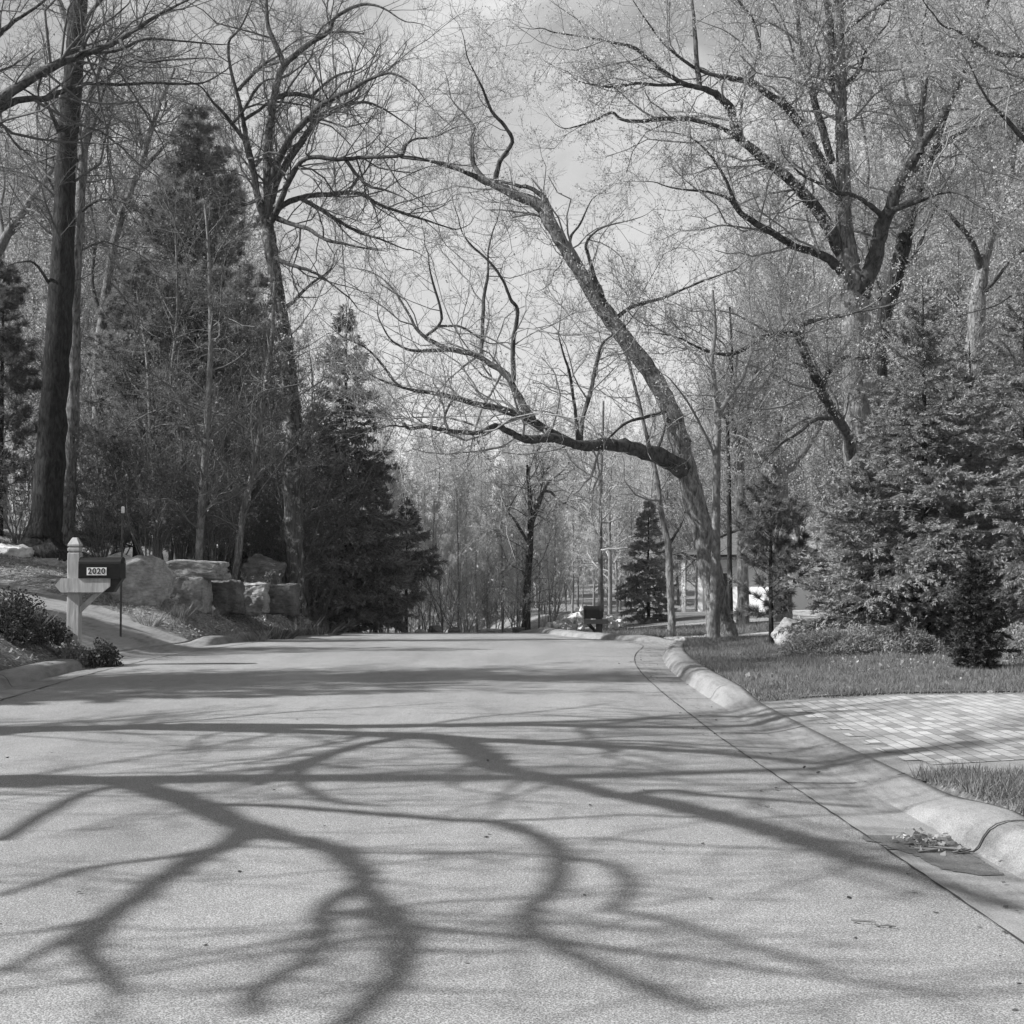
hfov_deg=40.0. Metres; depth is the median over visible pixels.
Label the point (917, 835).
leaf clump
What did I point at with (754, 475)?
wood tree
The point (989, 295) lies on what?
wood tree
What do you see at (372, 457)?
wood tree
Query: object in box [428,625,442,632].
boulder
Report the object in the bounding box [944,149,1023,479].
wood tree
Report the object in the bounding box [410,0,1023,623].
oak tree
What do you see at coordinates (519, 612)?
shrub
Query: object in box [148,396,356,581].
shrub
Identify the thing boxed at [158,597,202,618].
grass tuft
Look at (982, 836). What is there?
kerb joint
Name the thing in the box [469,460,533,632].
wood tree
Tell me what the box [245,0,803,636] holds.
leaning tree
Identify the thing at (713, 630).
young tree
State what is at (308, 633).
grass tuft
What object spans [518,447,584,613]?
wood tree
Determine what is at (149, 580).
boulder
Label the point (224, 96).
wood tree
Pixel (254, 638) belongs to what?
grass tuft
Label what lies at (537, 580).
wood tree
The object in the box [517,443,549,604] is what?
wood tree
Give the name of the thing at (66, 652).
leafy plant
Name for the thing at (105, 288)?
woodland tree
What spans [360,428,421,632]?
wood tree
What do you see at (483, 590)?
wood tree
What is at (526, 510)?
wood tree
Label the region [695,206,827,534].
wood tree
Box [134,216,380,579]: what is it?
sapling
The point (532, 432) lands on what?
wood
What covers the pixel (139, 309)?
sapling
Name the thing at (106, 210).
wood tree
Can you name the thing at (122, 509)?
driveway marker
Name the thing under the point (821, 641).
juniper
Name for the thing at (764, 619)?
pale driveway
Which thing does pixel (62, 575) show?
leaf litter
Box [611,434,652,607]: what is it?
wood tree
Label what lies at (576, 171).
sky
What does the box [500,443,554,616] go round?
wood tree
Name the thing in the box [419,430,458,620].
wood tree
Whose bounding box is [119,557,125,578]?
door
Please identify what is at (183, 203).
pine tree
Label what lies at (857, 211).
wood tree
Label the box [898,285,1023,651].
spruce tree
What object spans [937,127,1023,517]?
wood tree
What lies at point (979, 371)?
spruce tree
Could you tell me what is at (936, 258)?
wood tree
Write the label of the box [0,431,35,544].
shrub
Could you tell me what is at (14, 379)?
pine tree
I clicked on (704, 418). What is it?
wood tree
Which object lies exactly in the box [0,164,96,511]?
wood tree
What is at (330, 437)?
spruce tree
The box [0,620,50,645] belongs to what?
leafy plant
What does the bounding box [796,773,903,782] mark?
kerb joint
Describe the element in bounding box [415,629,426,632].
boulder
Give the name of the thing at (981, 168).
wood tree
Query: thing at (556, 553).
wood tree
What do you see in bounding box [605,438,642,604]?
wood tree
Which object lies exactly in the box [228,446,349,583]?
shrub
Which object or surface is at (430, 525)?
wood tree
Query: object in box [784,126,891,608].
wood tree
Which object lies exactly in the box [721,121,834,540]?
wood tree
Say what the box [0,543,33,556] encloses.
boulder
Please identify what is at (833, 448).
wood tree
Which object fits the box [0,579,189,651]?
driveway
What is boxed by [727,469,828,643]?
pine tree
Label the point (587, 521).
wood tree
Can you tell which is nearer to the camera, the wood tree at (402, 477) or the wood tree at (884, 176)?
the wood tree at (402, 477)
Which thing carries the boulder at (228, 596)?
on the ground at (36, 580)
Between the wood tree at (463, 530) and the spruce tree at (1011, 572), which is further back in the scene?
the wood tree at (463, 530)
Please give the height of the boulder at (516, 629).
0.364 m
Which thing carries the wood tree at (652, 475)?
on the ground at (36, 580)
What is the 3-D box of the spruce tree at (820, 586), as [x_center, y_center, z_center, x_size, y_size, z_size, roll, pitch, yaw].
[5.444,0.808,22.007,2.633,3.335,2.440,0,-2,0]
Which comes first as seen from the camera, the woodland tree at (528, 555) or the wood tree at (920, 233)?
the woodland tree at (528, 555)
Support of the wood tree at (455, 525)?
on the ground at (36, 580)
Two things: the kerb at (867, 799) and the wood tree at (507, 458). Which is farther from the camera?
the wood tree at (507, 458)
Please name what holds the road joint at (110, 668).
on the road
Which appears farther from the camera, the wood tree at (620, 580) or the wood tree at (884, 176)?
the wood tree at (620, 580)
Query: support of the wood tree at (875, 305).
on the ground at (36, 580)
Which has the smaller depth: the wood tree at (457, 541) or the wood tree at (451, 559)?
the wood tree at (457, 541)
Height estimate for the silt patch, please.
0.012 m
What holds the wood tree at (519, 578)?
on the ground at (36, 580)
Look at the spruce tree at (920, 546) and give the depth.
21.24 m
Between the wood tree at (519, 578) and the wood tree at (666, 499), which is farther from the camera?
the wood tree at (666, 499)
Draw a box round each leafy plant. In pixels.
[0,585,48,619]
[0,597,42,631]
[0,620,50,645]
[4,609,53,634]
[31,610,75,646]
[51,637,99,667]
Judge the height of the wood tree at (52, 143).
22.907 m
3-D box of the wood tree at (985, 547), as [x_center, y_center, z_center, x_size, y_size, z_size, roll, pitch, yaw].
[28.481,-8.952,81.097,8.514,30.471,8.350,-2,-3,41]
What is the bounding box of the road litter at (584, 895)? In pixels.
[0,653,1022,1010]
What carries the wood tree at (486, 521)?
on the ground at (36, 580)
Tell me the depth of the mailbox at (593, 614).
31.33 m
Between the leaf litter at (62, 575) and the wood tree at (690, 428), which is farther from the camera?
the wood tree at (690, 428)
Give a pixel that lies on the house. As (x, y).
(801, 601)
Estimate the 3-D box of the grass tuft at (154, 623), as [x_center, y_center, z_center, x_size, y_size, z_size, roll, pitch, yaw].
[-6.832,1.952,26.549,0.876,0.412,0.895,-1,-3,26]
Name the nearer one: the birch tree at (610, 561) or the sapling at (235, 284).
the sapling at (235, 284)
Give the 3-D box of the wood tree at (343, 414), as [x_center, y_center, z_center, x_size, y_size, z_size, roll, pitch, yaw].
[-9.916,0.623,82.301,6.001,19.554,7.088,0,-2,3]
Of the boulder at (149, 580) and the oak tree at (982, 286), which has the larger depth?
the oak tree at (982, 286)
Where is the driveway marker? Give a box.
[120,506,124,636]
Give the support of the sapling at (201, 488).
on the ground at (36, 580)
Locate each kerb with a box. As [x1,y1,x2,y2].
[0,627,329,700]
[519,628,1023,943]
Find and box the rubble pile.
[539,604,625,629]
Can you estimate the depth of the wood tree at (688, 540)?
84.02 m
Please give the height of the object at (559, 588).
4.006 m
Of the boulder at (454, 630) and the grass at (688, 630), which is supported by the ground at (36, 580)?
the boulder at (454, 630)
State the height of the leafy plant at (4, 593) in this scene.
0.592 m
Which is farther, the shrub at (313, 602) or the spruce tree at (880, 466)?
the shrub at (313, 602)
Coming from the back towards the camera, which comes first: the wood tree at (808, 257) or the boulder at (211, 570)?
the wood tree at (808, 257)
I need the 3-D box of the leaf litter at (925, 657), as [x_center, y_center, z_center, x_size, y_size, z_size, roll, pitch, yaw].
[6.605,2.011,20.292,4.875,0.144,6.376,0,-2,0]
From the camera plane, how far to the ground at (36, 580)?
29.48 m
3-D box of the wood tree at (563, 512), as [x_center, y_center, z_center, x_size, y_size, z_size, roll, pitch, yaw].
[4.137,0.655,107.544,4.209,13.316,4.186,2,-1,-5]
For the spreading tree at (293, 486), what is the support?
on the ground at (36, 580)
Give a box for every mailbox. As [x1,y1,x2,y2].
[55,538,125,657]
[583,605,607,632]
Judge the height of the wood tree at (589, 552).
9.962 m
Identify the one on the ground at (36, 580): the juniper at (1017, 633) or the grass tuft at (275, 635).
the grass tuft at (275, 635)
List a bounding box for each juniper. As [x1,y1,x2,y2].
[776,622,899,656]
[849,623,948,655]
[969,617,1023,659]
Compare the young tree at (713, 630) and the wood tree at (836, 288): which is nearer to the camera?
the young tree at (713, 630)
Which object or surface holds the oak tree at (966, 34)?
on the ground at (36, 580)
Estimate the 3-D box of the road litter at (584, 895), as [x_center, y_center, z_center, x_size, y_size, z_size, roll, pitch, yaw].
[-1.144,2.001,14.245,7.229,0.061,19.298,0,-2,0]
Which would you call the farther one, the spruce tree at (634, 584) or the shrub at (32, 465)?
the spruce tree at (634, 584)
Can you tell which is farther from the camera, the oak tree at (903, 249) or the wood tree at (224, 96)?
the wood tree at (224, 96)
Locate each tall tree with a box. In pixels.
[0,0,152,560]
[0,0,218,547]
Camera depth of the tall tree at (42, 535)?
32.97 m
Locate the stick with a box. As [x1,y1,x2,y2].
[851,918,895,926]
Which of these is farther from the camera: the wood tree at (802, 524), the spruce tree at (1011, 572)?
the wood tree at (802, 524)
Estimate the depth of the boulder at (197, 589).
29.03 m
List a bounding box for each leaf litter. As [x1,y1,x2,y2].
[0,530,312,668]
[745,667,1019,694]
[767,642,1022,669]
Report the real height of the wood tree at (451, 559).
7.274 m
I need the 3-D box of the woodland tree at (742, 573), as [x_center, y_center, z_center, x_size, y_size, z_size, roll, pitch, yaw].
[6.447,-2.427,37.268,6.956,11.240,5.285,1,-2,-23]
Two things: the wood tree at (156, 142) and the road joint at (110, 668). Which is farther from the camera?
the wood tree at (156, 142)
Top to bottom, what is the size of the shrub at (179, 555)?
6.309 m
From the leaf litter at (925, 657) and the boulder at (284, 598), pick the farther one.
the boulder at (284, 598)
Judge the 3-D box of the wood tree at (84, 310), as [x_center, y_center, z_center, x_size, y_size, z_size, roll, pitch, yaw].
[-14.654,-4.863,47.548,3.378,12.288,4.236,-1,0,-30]
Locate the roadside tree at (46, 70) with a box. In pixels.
[0,0,345,221]
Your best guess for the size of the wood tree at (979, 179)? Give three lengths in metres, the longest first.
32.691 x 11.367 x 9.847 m
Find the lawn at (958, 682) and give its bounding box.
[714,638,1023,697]
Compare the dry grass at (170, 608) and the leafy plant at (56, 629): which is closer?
the leafy plant at (56, 629)
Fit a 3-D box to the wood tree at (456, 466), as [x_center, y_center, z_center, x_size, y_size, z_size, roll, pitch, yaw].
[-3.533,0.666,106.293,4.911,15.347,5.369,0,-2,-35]
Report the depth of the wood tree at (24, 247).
61.28 m
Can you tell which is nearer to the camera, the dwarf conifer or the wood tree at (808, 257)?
the dwarf conifer
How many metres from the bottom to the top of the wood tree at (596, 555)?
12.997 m
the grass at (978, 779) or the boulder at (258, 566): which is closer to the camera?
the grass at (978, 779)
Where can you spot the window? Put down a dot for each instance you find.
(724, 572)
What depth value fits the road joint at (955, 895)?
7.54 m
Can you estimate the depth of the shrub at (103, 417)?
40.25 m
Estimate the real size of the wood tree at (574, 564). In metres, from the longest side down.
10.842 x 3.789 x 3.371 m
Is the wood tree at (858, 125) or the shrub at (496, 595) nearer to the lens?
the shrub at (496, 595)
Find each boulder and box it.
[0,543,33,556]
[31,558,64,566]
[94,552,176,605]
[166,559,229,580]
[169,577,212,613]
[211,579,246,615]
[241,553,286,584]
[243,582,269,616]
[267,583,300,615]
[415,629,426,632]
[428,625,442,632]
[448,627,460,632]
[478,628,501,632]
[503,628,511,632]
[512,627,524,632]
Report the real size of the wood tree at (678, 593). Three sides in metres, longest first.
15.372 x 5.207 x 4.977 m
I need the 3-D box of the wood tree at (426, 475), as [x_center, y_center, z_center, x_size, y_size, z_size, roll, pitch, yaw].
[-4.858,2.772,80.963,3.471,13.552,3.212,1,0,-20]
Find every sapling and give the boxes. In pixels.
[45,222,249,559]
[46,127,268,560]
[83,149,318,560]
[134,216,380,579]
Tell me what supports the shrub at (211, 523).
on the ground at (36, 580)
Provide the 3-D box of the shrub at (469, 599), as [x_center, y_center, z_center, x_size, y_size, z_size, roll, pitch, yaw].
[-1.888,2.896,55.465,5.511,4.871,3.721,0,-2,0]
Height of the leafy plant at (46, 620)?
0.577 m
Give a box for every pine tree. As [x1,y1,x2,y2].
[0,255,41,536]
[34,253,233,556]
[77,100,317,558]
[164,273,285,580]
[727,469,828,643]
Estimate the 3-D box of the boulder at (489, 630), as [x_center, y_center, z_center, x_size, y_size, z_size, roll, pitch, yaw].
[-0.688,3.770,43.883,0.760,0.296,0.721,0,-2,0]
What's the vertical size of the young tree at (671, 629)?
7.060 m
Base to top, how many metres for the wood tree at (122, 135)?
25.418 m
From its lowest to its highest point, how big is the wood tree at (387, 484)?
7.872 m
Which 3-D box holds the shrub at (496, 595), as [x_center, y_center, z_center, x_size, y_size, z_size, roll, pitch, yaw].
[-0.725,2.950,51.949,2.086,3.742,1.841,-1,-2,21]
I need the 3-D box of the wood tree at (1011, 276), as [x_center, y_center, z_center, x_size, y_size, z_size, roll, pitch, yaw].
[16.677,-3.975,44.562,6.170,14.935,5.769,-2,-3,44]
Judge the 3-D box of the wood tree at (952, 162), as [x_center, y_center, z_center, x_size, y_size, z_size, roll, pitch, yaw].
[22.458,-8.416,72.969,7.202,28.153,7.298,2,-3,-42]
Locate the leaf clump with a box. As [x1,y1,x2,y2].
[892,827,970,855]
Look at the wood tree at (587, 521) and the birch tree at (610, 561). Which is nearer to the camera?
the birch tree at (610, 561)
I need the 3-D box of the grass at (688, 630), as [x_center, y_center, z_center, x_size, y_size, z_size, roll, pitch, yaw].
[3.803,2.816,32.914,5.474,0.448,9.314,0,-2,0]
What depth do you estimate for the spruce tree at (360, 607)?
38.54 m
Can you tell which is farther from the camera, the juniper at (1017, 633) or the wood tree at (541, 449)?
the wood tree at (541, 449)
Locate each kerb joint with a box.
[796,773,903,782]
[912,820,1015,850]
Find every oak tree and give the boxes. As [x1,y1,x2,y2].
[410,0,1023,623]
[748,0,1023,521]
[828,0,1023,346]
[854,0,1023,548]
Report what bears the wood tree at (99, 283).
on the ground at (36, 580)
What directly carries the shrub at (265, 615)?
on the ground at (36, 580)
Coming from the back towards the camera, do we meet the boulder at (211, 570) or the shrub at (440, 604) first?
the shrub at (440, 604)
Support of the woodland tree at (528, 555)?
on the ground at (36, 580)
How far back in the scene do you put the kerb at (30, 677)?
19.83 m
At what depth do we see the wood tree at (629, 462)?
104.38 m
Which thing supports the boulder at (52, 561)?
on the ground at (36, 580)
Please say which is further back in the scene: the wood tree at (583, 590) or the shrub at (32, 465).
the wood tree at (583, 590)
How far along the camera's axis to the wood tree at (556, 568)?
87.79 m
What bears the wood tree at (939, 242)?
on the ground at (36, 580)
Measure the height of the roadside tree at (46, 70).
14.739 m
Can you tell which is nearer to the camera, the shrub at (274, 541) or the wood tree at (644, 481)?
the shrub at (274, 541)
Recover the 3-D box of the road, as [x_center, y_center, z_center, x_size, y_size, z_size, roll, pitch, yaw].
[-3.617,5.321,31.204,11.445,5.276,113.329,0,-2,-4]
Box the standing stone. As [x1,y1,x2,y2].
[771,617,801,644]
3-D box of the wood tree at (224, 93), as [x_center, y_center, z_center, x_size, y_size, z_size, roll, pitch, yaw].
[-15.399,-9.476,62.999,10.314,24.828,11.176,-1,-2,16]
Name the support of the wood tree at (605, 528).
on the ground at (36, 580)
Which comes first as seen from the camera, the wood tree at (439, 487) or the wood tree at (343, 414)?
the wood tree at (343, 414)
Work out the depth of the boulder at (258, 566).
34.66 m
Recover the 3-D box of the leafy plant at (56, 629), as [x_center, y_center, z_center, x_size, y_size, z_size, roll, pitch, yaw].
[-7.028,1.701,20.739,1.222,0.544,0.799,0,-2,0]
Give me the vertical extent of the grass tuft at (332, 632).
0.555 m
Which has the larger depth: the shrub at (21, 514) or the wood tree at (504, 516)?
the wood tree at (504, 516)
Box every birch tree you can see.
[522,371,678,610]
[562,392,656,614]
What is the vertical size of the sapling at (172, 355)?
12.641 m
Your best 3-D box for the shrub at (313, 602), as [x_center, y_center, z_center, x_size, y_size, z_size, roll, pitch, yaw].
[-4.936,1.378,37.553,2.966,3.508,2.516,2,-3,-38]
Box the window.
[704,571,726,603]
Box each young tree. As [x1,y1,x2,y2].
[543,298,729,636]
[614,276,822,638]
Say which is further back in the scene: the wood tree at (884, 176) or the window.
the wood tree at (884, 176)
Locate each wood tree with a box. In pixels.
[0,26,103,453]
[0,47,120,413]
[0,55,50,528]
[0,156,120,452]
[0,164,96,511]
[6,12,183,390]
[24,194,121,524]
[31,59,143,501]
[40,12,290,559]
[80,206,126,492]
[105,170,204,556]
[112,90,172,537]
[146,27,320,416]
[169,212,302,542]
[217,138,304,426]
[304,363,368,621]
[350,420,407,632]
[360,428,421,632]
[361,373,422,632]
[363,471,399,630]
[365,446,397,632]
[372,449,424,632]
[386,470,408,632]
[391,476,433,632]
[393,495,432,632]
[397,431,456,632]
[401,473,438,628]
[407,445,455,631]
[414,435,472,623]
[415,484,452,629]
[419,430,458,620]
[423,487,462,632]
[431,450,485,628]
[437,472,486,627]
[438,463,483,629]
[438,523,472,629]
[444,419,495,618]
[448,513,476,632]
[455,453,509,627]
[459,528,498,632]
[467,426,505,595]
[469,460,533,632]
[469,545,503,627]
[487,431,527,589]
[492,476,519,611]
[495,511,542,626]
[499,530,522,627]
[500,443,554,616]
[503,428,549,607]
[504,501,538,612]
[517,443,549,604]
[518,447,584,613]
[520,488,559,628]
[534,467,574,615]
[535,513,563,621]
[536,478,561,613]
[546,407,597,606]
[547,506,571,594]
[548,452,607,612]
[551,436,583,602]
[554,513,579,610]
[562,475,587,602]
[571,514,595,605]
[574,457,618,605]
[577,451,627,612]
[582,451,605,596]
[582,472,616,611]
[586,454,650,609]
[596,451,630,612]
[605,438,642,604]
[607,409,654,575]
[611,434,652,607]
[620,370,702,604]
[621,407,674,594]
[625,424,656,567]
[638,432,675,606]
[648,437,689,577]
[650,398,693,605]
[655,394,725,610]
[665,213,826,532]
[666,404,709,581]
[687,290,743,549]
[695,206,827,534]
[698,263,825,537]
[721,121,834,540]
[740,205,826,536]
[765,76,928,530]
[765,140,961,521]
[768,208,897,612]
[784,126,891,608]
[797,193,914,537]
[800,142,876,599]
[810,117,959,521]
[810,160,1014,537]
[825,118,1023,523]
[835,80,944,293]
[872,119,964,324]
[874,155,964,485]
[900,149,1022,365]
[901,83,1001,381]
[912,61,1023,311]
[913,38,1023,353]
[936,183,1023,505]
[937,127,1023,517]
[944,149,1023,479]
[979,106,1021,548]
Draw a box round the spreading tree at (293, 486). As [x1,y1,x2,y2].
[131,0,533,627]
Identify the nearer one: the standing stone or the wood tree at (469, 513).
the standing stone
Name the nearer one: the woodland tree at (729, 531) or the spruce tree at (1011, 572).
the spruce tree at (1011, 572)
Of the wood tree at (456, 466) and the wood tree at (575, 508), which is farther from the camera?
the wood tree at (456, 466)
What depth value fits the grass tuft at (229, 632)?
28.12 m
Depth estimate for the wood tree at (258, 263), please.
47.59 m
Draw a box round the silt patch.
[862,835,1003,874]
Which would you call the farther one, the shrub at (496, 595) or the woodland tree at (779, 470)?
the shrub at (496, 595)
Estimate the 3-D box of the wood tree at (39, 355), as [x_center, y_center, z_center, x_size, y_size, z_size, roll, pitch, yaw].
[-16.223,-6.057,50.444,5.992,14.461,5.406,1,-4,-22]
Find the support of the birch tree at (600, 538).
on the ground at (36, 580)
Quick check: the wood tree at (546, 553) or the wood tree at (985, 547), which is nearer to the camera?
the wood tree at (546, 553)
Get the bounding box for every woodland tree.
[0,27,124,328]
[14,3,264,552]
[472,413,614,629]
[638,220,893,623]
[674,260,829,618]
[691,293,919,619]
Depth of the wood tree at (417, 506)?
67.48 m
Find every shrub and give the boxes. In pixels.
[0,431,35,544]
[3,432,112,529]
[21,399,191,556]
[25,338,191,554]
[65,378,237,557]
[87,637,123,671]
[125,384,338,580]
[128,342,274,563]
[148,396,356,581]
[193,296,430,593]
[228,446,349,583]
[240,569,279,617]
[279,497,377,626]
[398,549,443,632]
[416,539,479,627]
[419,523,533,632]
[467,543,519,628]
[478,551,553,629]
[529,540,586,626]
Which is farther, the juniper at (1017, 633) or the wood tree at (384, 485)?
the wood tree at (384, 485)
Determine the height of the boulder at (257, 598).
0.781 m
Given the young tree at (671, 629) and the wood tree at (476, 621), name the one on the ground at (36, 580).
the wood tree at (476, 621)
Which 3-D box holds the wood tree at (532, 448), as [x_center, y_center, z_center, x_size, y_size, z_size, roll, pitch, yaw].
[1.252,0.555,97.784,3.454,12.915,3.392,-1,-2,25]
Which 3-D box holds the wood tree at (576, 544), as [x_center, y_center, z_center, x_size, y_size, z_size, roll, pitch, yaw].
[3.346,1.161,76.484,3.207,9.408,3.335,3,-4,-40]
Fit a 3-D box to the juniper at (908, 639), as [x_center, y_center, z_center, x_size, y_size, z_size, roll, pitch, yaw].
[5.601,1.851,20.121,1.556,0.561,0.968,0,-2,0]
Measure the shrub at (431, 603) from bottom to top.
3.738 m
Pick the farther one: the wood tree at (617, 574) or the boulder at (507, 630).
the wood tree at (617, 574)
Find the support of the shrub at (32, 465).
on the ground at (36, 580)
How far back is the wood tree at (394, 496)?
62.26 m
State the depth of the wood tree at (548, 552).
84.45 m
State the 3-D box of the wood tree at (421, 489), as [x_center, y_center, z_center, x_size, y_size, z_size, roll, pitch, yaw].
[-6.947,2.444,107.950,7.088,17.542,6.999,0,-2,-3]
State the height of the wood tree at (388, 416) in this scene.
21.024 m
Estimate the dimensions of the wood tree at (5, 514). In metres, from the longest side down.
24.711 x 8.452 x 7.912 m
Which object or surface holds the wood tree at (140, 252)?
on the ground at (36, 580)
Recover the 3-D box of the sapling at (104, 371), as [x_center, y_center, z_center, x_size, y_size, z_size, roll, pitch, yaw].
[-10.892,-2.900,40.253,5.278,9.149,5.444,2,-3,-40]
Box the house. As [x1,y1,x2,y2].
[677,530,828,611]
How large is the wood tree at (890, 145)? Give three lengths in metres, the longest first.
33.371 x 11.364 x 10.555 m
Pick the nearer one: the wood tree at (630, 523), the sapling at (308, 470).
the sapling at (308, 470)
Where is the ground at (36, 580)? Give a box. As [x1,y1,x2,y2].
[0,474,1023,939]
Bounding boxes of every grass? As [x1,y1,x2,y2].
[98,592,285,628]
[569,621,777,637]
[908,758,1023,814]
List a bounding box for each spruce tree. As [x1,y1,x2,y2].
[253,401,392,620]
[262,303,432,633]
[334,479,416,632]
[390,496,448,632]
[614,498,682,624]
[773,458,948,643]
[803,367,971,635]
[808,286,1023,647]
[892,341,1023,636]
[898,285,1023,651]
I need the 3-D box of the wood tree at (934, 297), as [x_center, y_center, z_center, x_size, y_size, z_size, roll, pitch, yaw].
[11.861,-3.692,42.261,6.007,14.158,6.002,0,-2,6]
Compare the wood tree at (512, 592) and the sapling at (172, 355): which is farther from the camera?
the wood tree at (512, 592)
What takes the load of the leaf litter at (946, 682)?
on the lawn at (958, 682)
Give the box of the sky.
[0,0,1023,536]
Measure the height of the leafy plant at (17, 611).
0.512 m
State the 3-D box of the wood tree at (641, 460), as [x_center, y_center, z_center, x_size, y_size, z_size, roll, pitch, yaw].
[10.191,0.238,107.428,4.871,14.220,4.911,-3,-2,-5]
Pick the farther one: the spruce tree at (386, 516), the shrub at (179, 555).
the spruce tree at (386, 516)
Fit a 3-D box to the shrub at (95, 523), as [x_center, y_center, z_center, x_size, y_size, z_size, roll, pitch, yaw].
[-10.466,-0.765,36.319,3.812,4.321,3.850,2,-3,-38]
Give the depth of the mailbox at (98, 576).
20.86 m
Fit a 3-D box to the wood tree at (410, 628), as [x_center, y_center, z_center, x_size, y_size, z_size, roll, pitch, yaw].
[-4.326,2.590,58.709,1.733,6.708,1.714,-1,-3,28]
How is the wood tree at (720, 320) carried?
on the ground at (36, 580)
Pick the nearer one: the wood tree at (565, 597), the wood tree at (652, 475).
the wood tree at (652, 475)
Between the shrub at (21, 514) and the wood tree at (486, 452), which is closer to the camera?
the shrub at (21, 514)
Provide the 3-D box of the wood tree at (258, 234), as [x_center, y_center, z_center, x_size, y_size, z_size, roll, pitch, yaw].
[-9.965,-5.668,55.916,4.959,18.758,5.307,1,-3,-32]
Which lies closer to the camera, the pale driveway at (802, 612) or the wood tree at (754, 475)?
the pale driveway at (802, 612)
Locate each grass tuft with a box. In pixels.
[129,608,171,625]
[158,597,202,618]
[205,625,242,638]
[233,626,277,643]
[239,616,311,639]
[270,618,329,635]
[282,616,362,634]
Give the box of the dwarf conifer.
[942,548,1021,668]
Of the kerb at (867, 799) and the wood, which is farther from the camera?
the wood
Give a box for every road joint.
[2,635,305,699]
[522,632,1023,942]
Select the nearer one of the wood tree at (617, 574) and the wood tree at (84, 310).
the wood tree at (84, 310)
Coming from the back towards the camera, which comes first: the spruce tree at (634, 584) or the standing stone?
the spruce tree at (634, 584)
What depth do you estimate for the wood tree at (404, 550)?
74.63 m
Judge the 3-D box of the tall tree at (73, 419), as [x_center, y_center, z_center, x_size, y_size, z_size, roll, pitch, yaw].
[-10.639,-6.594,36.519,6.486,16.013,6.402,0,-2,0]
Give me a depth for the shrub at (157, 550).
34.88 m
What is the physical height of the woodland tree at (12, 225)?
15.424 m
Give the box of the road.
[0,633,1023,1023]
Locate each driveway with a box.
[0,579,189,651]
[675,617,830,626]
[694,610,837,636]
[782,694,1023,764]
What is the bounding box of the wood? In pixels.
[4,312,827,628]
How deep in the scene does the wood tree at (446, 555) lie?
64.62 m
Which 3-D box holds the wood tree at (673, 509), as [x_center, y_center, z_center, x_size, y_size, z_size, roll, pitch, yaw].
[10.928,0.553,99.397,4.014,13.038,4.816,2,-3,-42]
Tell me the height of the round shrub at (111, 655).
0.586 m

